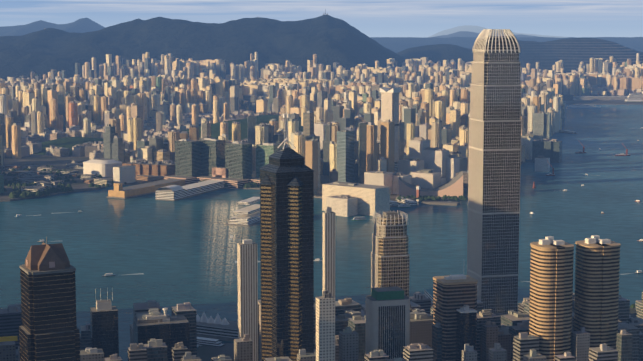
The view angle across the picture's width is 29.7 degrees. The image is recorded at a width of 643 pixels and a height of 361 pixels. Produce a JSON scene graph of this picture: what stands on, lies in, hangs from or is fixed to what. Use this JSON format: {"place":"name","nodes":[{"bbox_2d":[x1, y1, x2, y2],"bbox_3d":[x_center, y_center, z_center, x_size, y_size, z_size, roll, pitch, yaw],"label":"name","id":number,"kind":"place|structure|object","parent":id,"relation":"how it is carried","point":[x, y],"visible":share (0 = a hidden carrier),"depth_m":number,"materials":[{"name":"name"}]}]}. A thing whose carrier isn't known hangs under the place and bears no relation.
{"place":"outdoors","nodes":[
{"label":"outdoors","id":0,"kind":"place"},
{"bbox_2d":[0,14,627,99],"bbox_3d":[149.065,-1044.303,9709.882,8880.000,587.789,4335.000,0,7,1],"label":"ridge terrain","id":1,"kind":"structure","parent":0,"point":[328,39],"depth_m":9518.25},
{"bbox_2d":[0,105,642,360],"bbox_3d":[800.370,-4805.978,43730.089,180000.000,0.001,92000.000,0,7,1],"label":"water","id":2,"kind":"structure","parent":0,"point":[181,251],"depth_m":2519.61,"materials":[{"name":"blue liquid"}]},
{"bbox_2d":[16,92,642,346],"bbox_3d":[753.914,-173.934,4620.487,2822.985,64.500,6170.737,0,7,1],"label":"boats","id":3,"kind":"object","parent":2,"relation":"in","point":[218,343],"visible":0.65,"depth_m":3541.43,"materials":[{"name":"white"}]},
{"bbox_2d":[0,100,642,360],"bbox_3d":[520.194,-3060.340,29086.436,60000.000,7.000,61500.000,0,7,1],"label":"ground","id":4,"kind":"structure","parent":0,"point":[205,352],"depth_m":3439.55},
{"bbox_2d":[19,236,79,360],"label":"skyscraper","id":5,"kind":"structure","parent":4,"relation":"on","point":[49,330],"depth_m":1041.81,"materials":[{"name":"grey glass"}]},
{"bbox_2d":[35,115,302,154],"bbox_3d":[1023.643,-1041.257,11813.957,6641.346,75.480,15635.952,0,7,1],"label":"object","id":6,"kind":"structure","parent":4,"relation":"on","point":[68,142],"depth_m":4578.97,"materials":[{"name":"beige concrete"}]},
{"bbox_2d":[259,103,313,360],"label":"skyscraper","id":7,"kind":"structure","parent":4,"relation":"on","point":[286,183],"depth_m":1219.05,"materials":[{"name":"black glass"}]},
{"bbox_2d":[2,87,576,226],"bbox_3d":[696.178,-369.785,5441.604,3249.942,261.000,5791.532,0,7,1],"label":"waterfront buildings","id":8,"kind":"structure","parent":4,"relation":"on","point":[208,165],"depth_m":3289.56,"materials":[{"name":"beige concrete"}]},
{"bbox_2d":[0,53,640,171],"bbox_3d":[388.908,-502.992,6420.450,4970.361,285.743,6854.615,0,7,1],"label":"city buildings","id":9,"kind":"structure","parent":4,"relation":"on","point":[297,138],"depth_m":5660.62,"materials":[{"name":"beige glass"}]},
{"bbox_2d":[0,207,642,360],"bbox_3d":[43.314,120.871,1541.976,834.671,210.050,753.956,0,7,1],"label":"foreground buildings","id":10,"kind":"structure","parent":4,"relation":"on","point":[339,332],"depth_m":1343.96,"materials":[{"name":"grey concrete"}]},
{"bbox_2d":[0,54,642,193],"bbox_3d":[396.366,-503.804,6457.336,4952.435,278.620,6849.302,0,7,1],"label":"city buildings","id":11,"kind":"structure","parent":4,"relation":"on","point":[293,125],"depth_m":5296.26,"materials":[{"name":"beige concrete"}]},
{"bbox_2d":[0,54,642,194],"bbox_3d":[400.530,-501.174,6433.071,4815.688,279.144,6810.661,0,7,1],"label":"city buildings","id":12,"kind":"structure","parent":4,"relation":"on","point":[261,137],"depth_m":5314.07,"materials":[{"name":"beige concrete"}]},
{"bbox_2d":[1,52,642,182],"bbox_3d":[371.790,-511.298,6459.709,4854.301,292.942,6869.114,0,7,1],"label":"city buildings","id":13,"kind":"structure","parent":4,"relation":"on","point":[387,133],"depth_m":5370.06,"materials":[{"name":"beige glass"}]},
{"bbox_2d":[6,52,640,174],"bbox_3d":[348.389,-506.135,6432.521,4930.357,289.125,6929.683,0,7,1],"label":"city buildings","id":14,"kind":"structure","parent":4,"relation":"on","point":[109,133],"depth_m":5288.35,"materials":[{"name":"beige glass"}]},
{"bbox_2d":[365,286,409,358],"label":"office building","id":15,"kind":"structure","parent":4,"relation":"on","point":[387,327],"depth_m":1285.98,"materials":[{"name":"silver metal"}]},
{"bbox_2d":[371,210,409,296],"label":"skyscraper","id":16,"kind":"structure","parent":4,"relation":"on","point":[390,259],"depth_m":1422.74,"materials":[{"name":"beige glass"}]},
{"bbox_2d":[467,29,521,314],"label":"skyscraper","id":17,"kind":"structure","parent":4,"relation":"on","point":[494,164],"depth_m":1598.24,"materials":[{"name":"grey glass"}]},
{"bbox_2d":[433,235,620,360],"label":"round towers","id":18,"kind":"structure","parent":4,"relation":"on","point":[597,273],"depth_m":1286.36,"materials":[{"name":"beige concrete"}]},
{"bbox_2d":[0,18,642,52],"bbox_3d":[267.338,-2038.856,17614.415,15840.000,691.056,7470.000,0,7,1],"label":"distant mountains","id":19,"kind":"structure","parent":0,"point":[393,44],"depth_m":18209.05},
{"bbox_2d":[0,0,642,37],"label":"sky","id":20,"kind":"structure","parent":0,"point":[373,18],"materials":[{"name":"blue"}]},
{"bbox_2d":[435,31,537,37],"bbox_3d":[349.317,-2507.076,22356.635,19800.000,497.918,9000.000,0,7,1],"label":"distant mountain","id":21,"kind":"structure","parent":0,"point":[464,34],"depth_m":23329.65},
{"bbox_2d":[427,25,567,37],"bbox_3d":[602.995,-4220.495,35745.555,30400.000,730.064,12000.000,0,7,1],"label":"distant mountain","id":22,"kind":"structure","parent":0,"point":[475,29],"depth_m":36815.15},
{"bbox_2d":[397,38,642,76],"bbox_3d":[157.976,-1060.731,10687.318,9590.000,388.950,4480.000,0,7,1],"label":"hills","id":23,"kind":"structure","parent":0,"point":[572,53],"depth_m":10680.06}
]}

